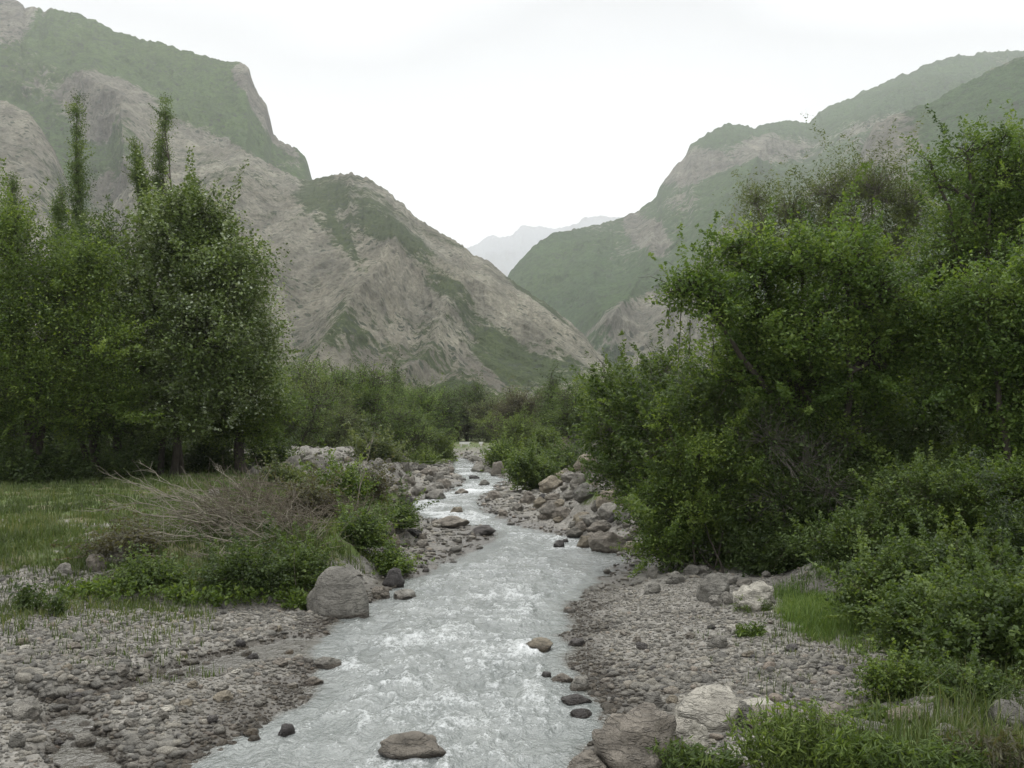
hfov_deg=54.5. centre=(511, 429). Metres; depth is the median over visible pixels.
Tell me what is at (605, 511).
boulder
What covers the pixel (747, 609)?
weed clump
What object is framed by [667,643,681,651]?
cobble
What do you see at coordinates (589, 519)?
boulder
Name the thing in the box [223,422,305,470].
shrub
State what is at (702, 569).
cobble
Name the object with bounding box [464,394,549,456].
bush
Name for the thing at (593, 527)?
boulder
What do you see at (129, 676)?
cobble
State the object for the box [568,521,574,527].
boulder
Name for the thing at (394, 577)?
boulder
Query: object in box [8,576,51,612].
weed clump
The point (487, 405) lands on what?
tree
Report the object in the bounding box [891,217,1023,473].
tree
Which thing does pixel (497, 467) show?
boulder
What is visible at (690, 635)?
cobble
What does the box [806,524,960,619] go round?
bramble bush
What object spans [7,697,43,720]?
cobble
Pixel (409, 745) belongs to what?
boulder
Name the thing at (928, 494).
bramble bush
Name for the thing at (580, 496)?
boulder
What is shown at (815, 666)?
cobble
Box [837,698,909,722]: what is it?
weed clump
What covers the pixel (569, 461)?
shrub
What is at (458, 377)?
mountain
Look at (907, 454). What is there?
shrub
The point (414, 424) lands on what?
bush
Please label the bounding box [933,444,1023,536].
bramble bush
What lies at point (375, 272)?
mountain
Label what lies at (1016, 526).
bramble bush
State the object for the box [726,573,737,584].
cobble
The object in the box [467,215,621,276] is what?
mountain
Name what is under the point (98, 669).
cobble
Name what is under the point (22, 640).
cobble
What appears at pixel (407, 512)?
shrub
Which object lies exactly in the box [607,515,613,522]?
boulder
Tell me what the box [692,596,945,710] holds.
grass
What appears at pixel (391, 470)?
boulder
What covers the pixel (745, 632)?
weed clump
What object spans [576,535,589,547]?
boulder
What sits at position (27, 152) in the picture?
mountain
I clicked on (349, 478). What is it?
shrub
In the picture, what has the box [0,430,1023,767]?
ground
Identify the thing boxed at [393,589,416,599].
boulder
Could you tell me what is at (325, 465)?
boulder
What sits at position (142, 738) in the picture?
cobble
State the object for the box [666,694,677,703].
cobble
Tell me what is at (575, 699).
boulder
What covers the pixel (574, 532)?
boulder
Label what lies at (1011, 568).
bramble bush
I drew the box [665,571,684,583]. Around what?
boulder
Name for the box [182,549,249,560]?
dead branch
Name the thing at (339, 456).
boulder
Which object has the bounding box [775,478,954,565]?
bramble bush
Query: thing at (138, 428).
tree
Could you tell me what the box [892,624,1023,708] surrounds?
bush
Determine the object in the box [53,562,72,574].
boulder
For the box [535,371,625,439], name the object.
tree
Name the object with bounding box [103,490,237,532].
dead branch
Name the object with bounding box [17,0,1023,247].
sky
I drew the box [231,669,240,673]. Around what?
cobble
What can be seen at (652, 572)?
boulder
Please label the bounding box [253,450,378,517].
shrub
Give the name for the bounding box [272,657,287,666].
cobble
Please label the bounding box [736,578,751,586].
cobble
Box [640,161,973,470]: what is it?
tree
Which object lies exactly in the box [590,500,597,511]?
boulder
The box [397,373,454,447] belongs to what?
tree
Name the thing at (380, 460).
boulder
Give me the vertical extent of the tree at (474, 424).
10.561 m
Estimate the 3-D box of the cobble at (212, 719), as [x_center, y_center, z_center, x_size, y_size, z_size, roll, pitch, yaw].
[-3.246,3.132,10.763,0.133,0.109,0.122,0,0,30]
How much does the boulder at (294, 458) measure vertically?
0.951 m
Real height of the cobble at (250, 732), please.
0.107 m
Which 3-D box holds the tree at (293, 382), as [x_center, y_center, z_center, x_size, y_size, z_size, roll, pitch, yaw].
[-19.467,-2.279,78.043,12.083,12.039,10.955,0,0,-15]
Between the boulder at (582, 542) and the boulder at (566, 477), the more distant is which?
the boulder at (566, 477)
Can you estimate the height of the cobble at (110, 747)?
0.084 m
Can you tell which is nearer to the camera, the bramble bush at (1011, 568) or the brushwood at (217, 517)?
the bramble bush at (1011, 568)
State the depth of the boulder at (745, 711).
10.27 m
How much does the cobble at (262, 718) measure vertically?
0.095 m
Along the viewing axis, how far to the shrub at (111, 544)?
18.90 m
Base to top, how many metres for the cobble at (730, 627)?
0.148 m
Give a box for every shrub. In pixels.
[0,411,60,484]
[2,425,105,483]
[50,482,187,572]
[90,432,170,479]
[98,540,198,596]
[101,430,189,471]
[168,431,279,473]
[182,522,306,596]
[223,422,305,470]
[237,438,317,490]
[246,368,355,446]
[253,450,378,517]
[262,503,352,589]
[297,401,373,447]
[297,436,382,506]
[332,487,412,552]
[341,413,440,462]
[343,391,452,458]
[355,433,403,501]
[357,525,434,575]
[377,471,442,537]
[406,442,458,463]
[426,421,462,459]
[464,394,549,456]
[470,422,520,470]
[501,424,567,490]
[524,418,565,455]
[534,420,603,471]
[560,327,865,568]
[609,385,802,577]
[700,381,903,539]
[797,384,948,478]
[898,411,1019,462]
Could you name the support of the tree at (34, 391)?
on the ground at (436, 546)
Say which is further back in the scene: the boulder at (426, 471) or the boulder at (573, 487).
the boulder at (426, 471)
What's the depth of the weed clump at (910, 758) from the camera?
8.01 m
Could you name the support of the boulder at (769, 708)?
on the ground at (436, 546)
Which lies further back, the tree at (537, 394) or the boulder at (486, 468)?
the tree at (537, 394)
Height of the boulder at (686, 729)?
0.484 m
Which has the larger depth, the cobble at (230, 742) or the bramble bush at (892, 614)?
the bramble bush at (892, 614)
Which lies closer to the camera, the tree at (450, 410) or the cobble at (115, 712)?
the cobble at (115, 712)
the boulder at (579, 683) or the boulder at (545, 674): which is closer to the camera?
the boulder at (579, 683)
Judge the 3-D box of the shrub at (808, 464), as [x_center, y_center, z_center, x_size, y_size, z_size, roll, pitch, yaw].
[6.533,0.439,22.092,5.187,4.048,4.672,0,0,0]
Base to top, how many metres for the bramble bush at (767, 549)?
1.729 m
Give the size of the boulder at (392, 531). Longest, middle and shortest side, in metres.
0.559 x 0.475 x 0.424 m
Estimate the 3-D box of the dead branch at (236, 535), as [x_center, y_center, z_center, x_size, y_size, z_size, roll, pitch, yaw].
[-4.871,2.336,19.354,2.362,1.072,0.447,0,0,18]
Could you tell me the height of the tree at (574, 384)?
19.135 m
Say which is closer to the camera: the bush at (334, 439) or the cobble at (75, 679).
the cobble at (75, 679)
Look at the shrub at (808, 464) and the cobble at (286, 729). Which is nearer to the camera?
the cobble at (286, 729)
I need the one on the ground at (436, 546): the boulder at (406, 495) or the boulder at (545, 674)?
the boulder at (406, 495)
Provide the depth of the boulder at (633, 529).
27.99 m
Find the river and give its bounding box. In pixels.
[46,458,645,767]
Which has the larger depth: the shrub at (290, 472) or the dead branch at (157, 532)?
the shrub at (290, 472)
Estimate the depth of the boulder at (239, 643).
14.60 m
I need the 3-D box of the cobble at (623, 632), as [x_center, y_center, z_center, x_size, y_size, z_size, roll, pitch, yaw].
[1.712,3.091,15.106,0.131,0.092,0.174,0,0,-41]
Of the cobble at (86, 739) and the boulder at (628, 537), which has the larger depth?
the boulder at (628, 537)
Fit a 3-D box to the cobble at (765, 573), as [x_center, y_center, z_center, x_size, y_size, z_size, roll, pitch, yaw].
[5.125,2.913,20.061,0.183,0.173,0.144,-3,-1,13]
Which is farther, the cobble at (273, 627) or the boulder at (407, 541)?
the boulder at (407, 541)
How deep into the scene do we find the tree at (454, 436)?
145.94 m
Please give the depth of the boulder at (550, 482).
45.42 m
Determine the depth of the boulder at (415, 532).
27.66 m
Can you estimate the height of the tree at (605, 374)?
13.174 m
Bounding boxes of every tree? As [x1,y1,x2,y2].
[0,158,165,470]
[0,169,31,363]
[2,310,286,450]
[8,189,184,472]
[38,88,101,293]
[44,178,75,310]
[79,146,305,474]
[121,135,169,247]
[134,92,177,256]
[163,334,338,472]
[180,170,205,450]
[214,338,338,446]
[253,344,351,435]
[270,356,364,445]
[301,346,373,439]
[332,352,419,438]
[348,373,432,440]
[354,375,446,441]
[381,343,410,439]
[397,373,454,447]
[401,366,507,440]
[401,374,464,394]
[404,378,473,454]
[405,376,460,422]
[435,407,475,440]
[450,398,501,441]
[451,381,497,440]
[462,387,511,441]
[479,376,547,440]
[498,381,531,438]
[520,354,565,441]
[521,390,543,441]
[525,373,614,445]
[528,386,549,421]
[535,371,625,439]
[564,347,682,401]
[564,364,623,397]
[634,329,680,437]
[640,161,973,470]
[658,353,732,435]
[687,110,973,324]
[722,240,1021,454]
[882,99,1023,422]
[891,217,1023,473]
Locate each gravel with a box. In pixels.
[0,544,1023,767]
[86,471,788,588]
[244,445,575,500]
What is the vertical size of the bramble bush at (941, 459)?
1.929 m
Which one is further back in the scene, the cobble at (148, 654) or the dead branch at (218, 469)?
the dead branch at (218, 469)
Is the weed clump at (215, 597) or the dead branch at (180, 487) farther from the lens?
the dead branch at (180, 487)
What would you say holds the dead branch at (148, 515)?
on the ground at (436, 546)
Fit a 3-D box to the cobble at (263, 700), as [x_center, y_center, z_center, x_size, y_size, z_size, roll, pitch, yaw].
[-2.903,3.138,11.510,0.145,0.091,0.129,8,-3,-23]
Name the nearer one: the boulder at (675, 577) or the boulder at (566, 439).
the boulder at (675, 577)
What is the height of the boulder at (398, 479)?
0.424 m
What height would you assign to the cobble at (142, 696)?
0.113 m
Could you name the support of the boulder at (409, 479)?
on the ground at (436, 546)
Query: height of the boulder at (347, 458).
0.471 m
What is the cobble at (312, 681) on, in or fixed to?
in the river
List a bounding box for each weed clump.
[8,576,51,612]
[43,587,69,616]
[54,571,162,604]
[153,577,274,607]
[256,584,311,609]
[644,735,710,767]
[677,740,744,767]
[723,691,882,767]
[728,595,772,613]
[732,619,767,637]
[808,723,898,767]
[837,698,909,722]
[849,728,998,767]
[936,719,1023,767]
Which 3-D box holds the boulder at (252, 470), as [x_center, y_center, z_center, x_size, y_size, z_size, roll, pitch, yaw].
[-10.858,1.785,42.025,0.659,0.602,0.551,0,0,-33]
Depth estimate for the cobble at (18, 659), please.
12.66 m
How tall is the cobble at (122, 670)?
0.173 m
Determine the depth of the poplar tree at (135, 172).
61.69 m
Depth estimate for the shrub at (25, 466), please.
36.18 m
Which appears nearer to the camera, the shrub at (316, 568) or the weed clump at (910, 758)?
the weed clump at (910, 758)
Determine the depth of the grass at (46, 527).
23.61 m
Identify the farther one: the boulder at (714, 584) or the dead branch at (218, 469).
the dead branch at (218, 469)
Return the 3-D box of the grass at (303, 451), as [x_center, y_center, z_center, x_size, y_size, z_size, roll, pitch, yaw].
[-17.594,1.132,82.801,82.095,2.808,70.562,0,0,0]
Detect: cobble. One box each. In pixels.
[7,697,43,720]
[8,732,25,747]
[13,657,25,662]
[17,638,28,644]
[19,645,30,649]
[29,710,40,720]
[40,686,58,699]
[54,740,63,744]
[61,663,72,670]
[66,692,82,699]
[67,642,82,649]
[71,677,78,683]
[75,733,96,746]
[83,649,95,655]
[91,666,102,671]
[96,738,114,751]
[102,647,115,655]
[106,744,116,750]
[112,710,121,714]
[113,700,120,705]
[114,664,129,677]
[124,718,138,726]
[126,673,132,680]
[134,692,147,701]
[137,735,146,741]
[141,651,153,657]
[154,710,168,720]
[161,705,175,712]
[177,707,187,712]
[179,646,188,651]
[179,698,192,706]
[187,680,197,688]
[189,724,197,728]
[207,715,218,723]
[211,622,224,630]
[213,690,233,702]
[214,681,228,690]
[227,740,236,744]
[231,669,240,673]
[241,650,251,655]
[242,728,258,736]
[247,735,260,740]
[255,697,266,703]
[258,715,266,720]
[264,625,277,630]
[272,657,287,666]
[275,625,282,631]
[278,723,294,736]
[285,649,293,654]
[286,682,298,688]
[293,654,303,658]
[303,676,323,685]
[599,677,610,682]
[619,630,630,635]
[632,636,640,642]
[636,641,647,649]
[644,584,660,594]
[646,671,658,677]
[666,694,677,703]
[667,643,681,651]
[677,694,685,701]
[683,564,699,575]
[684,632,695,638]
[698,565,709,573]
[702,661,711,666]
[707,624,715,628]
[709,595,724,605]
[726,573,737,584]
[726,624,740,631]
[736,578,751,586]
[741,650,753,656]
[761,570,770,576]
[784,643,797,651]
[798,676,806,680]
[808,663,819,669]
[837,665,844,670]
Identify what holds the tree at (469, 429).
on the ground at (436, 546)
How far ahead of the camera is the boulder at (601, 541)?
26.15 m
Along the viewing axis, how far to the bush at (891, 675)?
10.74 m
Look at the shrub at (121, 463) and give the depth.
38.55 m
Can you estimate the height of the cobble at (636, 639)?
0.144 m
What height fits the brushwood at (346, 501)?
1.909 m
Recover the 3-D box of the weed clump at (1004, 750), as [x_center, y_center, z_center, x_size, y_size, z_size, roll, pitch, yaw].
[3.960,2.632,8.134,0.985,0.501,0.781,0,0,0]
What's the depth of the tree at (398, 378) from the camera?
119.82 m
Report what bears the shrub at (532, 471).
on the ground at (436, 546)
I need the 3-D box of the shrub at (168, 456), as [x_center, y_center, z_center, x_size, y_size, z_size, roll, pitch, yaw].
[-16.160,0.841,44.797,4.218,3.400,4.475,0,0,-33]
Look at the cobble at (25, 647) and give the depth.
13.31 m
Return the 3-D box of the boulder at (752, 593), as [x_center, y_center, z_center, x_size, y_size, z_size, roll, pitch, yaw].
[4.044,2.869,16.702,0.693,0.686,0.618,1,0,25]
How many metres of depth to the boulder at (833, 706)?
10.18 m
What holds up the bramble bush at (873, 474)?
on the ground at (436, 546)
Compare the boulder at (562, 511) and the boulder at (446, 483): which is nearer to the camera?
the boulder at (562, 511)
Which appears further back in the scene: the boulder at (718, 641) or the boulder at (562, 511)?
the boulder at (562, 511)
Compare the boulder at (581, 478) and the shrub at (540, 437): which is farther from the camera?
the shrub at (540, 437)
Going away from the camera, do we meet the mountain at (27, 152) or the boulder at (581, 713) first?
the boulder at (581, 713)
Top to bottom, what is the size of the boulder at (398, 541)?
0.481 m
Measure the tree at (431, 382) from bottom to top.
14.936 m
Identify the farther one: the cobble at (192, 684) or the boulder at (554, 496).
the boulder at (554, 496)
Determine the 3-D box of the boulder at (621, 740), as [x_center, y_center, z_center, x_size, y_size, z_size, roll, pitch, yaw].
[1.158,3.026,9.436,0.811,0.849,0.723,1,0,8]
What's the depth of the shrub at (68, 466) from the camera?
37.16 m
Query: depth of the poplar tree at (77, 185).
59.88 m
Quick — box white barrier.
[459,442,482,445]
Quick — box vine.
[658,289,725,376]
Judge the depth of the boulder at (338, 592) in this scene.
17.05 m
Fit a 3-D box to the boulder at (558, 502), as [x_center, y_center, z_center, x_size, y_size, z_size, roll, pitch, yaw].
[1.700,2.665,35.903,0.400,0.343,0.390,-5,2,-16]
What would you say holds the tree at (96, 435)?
on the ground at (436, 546)
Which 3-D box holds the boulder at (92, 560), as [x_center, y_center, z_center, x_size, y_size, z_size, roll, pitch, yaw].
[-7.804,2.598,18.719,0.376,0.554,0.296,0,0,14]
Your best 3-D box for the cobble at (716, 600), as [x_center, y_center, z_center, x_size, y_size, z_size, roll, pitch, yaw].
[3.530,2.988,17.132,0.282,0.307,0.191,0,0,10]
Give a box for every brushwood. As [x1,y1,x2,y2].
[107,460,349,584]
[160,456,354,591]
[270,480,423,551]
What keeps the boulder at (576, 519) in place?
on the ground at (436, 546)
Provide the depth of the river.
13.23 m
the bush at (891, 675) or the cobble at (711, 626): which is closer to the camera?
the bush at (891, 675)
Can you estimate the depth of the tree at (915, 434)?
27.33 m
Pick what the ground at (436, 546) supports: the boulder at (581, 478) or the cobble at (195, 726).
the cobble at (195, 726)
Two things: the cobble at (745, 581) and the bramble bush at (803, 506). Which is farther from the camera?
the bramble bush at (803, 506)
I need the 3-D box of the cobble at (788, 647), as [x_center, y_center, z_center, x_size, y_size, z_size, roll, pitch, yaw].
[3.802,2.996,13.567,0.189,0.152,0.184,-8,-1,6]
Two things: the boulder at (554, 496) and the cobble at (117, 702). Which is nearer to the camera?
the cobble at (117, 702)
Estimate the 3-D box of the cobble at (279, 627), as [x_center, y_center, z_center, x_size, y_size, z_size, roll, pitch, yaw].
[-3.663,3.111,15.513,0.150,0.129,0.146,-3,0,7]
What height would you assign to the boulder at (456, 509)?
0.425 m
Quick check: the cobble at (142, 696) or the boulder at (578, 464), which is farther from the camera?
the boulder at (578, 464)
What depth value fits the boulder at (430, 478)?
58.53 m
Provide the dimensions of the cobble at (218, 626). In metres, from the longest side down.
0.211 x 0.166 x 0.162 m
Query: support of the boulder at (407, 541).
in the river
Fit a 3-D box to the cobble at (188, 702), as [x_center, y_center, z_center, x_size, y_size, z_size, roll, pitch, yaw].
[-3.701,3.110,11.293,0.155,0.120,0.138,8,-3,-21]
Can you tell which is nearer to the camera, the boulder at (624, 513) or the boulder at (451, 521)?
the boulder at (624, 513)
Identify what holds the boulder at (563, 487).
on the ground at (436, 546)
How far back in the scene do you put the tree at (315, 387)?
69.74 m
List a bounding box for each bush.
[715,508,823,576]
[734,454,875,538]
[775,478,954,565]
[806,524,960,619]
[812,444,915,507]
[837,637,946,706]
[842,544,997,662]
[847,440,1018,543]
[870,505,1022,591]
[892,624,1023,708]
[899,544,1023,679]
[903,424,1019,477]
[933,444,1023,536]
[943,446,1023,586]
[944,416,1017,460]
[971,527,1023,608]
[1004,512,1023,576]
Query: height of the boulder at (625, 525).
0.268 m
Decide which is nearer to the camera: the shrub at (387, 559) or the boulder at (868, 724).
the boulder at (868, 724)
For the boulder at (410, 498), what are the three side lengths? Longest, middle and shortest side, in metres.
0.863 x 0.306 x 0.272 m
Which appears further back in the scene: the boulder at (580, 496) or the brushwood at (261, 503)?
the boulder at (580, 496)
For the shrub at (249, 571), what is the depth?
17.53 m
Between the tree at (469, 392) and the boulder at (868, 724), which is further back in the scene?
the tree at (469, 392)
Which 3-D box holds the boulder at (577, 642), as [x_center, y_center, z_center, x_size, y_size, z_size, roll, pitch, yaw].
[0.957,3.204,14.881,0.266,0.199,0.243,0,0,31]
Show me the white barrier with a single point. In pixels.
(468, 443)
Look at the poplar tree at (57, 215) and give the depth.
57.80 m
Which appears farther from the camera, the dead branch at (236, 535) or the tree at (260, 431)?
the tree at (260, 431)
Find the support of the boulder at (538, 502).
on the ground at (436, 546)
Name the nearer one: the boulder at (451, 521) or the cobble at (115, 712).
the cobble at (115, 712)
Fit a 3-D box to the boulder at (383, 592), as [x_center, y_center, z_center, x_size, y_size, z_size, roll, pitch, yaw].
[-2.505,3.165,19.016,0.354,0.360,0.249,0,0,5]
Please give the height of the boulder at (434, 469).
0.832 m
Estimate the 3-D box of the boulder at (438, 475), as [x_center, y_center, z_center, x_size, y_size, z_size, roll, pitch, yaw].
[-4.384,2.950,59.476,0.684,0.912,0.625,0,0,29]
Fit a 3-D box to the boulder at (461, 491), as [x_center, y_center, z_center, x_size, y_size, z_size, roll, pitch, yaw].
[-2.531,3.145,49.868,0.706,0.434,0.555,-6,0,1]
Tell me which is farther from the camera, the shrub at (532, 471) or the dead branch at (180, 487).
the shrub at (532, 471)
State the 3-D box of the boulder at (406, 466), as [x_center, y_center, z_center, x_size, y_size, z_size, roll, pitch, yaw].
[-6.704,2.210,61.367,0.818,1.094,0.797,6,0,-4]
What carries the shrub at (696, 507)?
on the ground at (436, 546)
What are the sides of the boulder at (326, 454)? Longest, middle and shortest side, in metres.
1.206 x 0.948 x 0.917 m
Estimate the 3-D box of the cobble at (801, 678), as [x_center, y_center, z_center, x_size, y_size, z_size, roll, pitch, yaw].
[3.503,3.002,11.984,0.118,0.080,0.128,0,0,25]
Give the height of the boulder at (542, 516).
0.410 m
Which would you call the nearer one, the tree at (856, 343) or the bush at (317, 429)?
the tree at (856, 343)
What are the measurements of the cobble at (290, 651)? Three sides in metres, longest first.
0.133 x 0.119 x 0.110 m
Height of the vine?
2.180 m
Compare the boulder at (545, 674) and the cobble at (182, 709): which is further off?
the boulder at (545, 674)
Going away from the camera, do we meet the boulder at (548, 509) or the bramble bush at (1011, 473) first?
the bramble bush at (1011, 473)
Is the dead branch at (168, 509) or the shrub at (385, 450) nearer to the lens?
the dead branch at (168, 509)
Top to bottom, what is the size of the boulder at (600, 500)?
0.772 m
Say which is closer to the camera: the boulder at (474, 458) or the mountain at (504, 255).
the boulder at (474, 458)
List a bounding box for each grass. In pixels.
[0,461,422,600]
[0,528,222,684]
[45,434,686,464]
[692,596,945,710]
[770,528,935,654]
[787,634,1023,767]
[932,495,1023,729]
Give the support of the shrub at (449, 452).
on the ground at (436, 546)
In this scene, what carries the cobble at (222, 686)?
on the ground at (436, 546)
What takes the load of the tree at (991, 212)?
on the ground at (436, 546)
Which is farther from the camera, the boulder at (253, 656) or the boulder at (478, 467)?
the boulder at (478, 467)
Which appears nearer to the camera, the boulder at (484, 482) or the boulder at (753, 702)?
the boulder at (753, 702)
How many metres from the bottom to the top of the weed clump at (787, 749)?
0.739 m
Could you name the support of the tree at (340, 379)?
on the ground at (436, 546)
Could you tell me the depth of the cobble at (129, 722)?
10.43 m
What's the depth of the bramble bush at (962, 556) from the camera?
13.66 m
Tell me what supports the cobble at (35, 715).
on the ground at (436, 546)
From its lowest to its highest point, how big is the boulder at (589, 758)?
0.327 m
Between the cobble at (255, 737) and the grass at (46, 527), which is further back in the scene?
the grass at (46, 527)
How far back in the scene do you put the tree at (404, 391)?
132.60 m
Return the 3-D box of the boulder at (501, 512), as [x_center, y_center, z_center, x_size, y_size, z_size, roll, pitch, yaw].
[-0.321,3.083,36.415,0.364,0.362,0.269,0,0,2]
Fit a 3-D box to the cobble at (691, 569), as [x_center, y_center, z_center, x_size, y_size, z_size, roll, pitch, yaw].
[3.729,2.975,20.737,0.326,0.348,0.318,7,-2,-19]
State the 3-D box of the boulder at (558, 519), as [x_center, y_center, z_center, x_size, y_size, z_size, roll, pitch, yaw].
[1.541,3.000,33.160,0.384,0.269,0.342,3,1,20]
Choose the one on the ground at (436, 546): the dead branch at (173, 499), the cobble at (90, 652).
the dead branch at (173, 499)
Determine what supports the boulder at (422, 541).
in the river
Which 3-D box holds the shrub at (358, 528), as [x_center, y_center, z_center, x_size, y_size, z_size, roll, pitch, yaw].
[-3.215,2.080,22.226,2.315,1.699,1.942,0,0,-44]
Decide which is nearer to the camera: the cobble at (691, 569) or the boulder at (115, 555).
the boulder at (115, 555)
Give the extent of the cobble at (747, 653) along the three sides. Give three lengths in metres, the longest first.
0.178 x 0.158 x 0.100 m
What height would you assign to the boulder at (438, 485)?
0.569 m
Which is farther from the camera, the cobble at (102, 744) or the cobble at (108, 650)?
the cobble at (108, 650)
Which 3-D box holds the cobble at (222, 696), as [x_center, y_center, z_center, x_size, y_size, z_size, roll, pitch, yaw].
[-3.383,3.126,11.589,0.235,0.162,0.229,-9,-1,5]
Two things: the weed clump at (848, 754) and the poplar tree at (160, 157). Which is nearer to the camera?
the weed clump at (848, 754)
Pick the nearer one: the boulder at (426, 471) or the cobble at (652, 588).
the cobble at (652, 588)
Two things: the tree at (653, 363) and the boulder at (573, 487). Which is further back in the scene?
the tree at (653, 363)
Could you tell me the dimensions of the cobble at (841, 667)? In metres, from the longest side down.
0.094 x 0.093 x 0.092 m
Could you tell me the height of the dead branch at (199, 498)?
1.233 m
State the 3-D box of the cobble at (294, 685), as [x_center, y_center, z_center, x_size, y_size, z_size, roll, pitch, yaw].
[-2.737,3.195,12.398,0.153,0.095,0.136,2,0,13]
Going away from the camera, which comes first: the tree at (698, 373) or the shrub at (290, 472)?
the shrub at (290, 472)
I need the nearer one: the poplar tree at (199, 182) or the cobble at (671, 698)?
the cobble at (671, 698)
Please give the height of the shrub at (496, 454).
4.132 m
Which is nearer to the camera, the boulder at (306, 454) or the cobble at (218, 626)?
the cobble at (218, 626)
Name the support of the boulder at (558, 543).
in the river
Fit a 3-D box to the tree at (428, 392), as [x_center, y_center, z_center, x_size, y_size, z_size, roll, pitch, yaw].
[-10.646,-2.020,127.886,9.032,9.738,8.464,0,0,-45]
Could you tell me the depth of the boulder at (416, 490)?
48.48 m
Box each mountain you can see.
[0,0,312,241]
[0,100,91,412]
[99,133,612,398]
[424,370,505,402]
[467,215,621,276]
[508,49,1023,426]
[837,57,1023,334]
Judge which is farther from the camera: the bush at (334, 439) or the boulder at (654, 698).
the bush at (334, 439)
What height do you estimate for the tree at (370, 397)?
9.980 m
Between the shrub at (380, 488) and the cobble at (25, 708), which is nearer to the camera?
the cobble at (25, 708)
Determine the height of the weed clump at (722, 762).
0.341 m
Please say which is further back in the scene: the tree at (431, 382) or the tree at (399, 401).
the tree at (431, 382)
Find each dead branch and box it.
[75,477,254,539]
[85,518,246,546]
[93,461,280,544]
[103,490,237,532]
[129,474,257,526]
[133,460,248,520]
[163,473,288,533]
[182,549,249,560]
[211,460,261,519]
[222,523,267,542]
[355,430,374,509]
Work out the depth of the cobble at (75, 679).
12.10 m
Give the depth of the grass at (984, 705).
9.22 m
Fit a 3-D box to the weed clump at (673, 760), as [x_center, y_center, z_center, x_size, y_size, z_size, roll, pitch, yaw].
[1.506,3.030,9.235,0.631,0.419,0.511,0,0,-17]
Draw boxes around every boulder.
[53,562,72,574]
[86,553,108,571]
[107,546,133,564]
[235,640,245,646]
[245,653,259,658]
[248,465,261,473]
[286,455,300,470]
[299,451,311,461]
[302,455,325,467]
[306,566,368,618]
[314,656,341,669]
[319,455,328,466]
[322,453,338,464]
[333,452,344,460]
[344,456,351,462]
[358,465,371,473]
[371,586,389,598]
[375,458,383,465]
[378,731,446,759]
[381,521,394,537]
[382,567,404,587]
[388,464,395,472]
[392,535,399,548]
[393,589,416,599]
[394,478,404,484]
[397,484,408,492]
[400,457,409,471]
[402,492,411,497]
[403,474,415,485]
[403,538,410,546]
[404,495,412,507]
[407,529,421,538]
[410,485,425,494]
[415,539,428,547]
[417,533,426,539]
[418,463,426,470]
[419,468,432,475]
[424,475,433,481]
[424,489,445,498]
[425,486,436,493]
[429,467,438,476]
[431,515,469,527]
[434,472,444,479]
[434,482,443,488]
[436,479,451,487]
[439,466,449,474]
[450,507,462,512]
[455,488,467,493]
[467,525,495,535]
[469,475,479,478]
[471,455,477,461]
[471,463,484,471]
[478,479,489,484]
[484,466,491,471]
[484,490,501,498]
[491,461,504,475]
[498,509,507,515]
[512,503,523,510]
[520,491,535,503]
[526,637,552,652]
[533,497,546,507]
[537,513,549,519]
[538,475,562,493]
[540,503,556,516]
[541,671,550,677]
[545,492,559,500]
[550,673,572,682]
[553,437,573,450]
[553,516,562,522]
[553,540,563,547]
[554,499,564,506]
[555,506,571,518]
[560,484,567,490]
[561,471,574,482]
[561,693,591,704]
[563,490,573,500]
[566,527,582,537]
[567,749,607,767]
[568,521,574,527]
[568,638,584,645]
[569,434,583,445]
[569,473,587,486]
[569,483,579,490]
[569,675,588,690]
[570,708,591,718]
[573,454,588,471]
[573,482,594,502]
[573,512,589,524]
[574,521,586,531]
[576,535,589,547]
[582,514,602,527]
[586,520,609,532]
[587,531,625,552]
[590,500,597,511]
[592,702,676,767]
[596,490,616,508]
[597,479,613,493]
[597,502,617,519]
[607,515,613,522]
[614,506,630,524]
[622,520,630,527]
[623,541,637,550]
[624,533,632,540]
[629,525,640,534]
[642,692,662,707]
[646,565,657,578]
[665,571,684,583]
[673,717,708,749]
[674,683,741,731]
[696,573,729,602]
[706,634,727,648]
[721,591,732,604]
[733,580,774,611]
[736,700,753,727]
[738,704,804,731]
[739,697,773,704]
[811,701,857,726]
[843,717,891,735]
[886,706,919,722]
[936,722,959,742]
[984,699,1023,730]
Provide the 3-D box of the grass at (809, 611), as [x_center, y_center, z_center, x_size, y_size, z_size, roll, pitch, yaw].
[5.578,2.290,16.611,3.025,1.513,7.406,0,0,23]
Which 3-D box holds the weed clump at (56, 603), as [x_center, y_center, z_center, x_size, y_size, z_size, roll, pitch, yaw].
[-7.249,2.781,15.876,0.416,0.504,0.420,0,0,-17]
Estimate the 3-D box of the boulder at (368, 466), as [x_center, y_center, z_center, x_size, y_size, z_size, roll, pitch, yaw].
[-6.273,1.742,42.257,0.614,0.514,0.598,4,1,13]
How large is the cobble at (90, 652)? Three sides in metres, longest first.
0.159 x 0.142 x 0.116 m

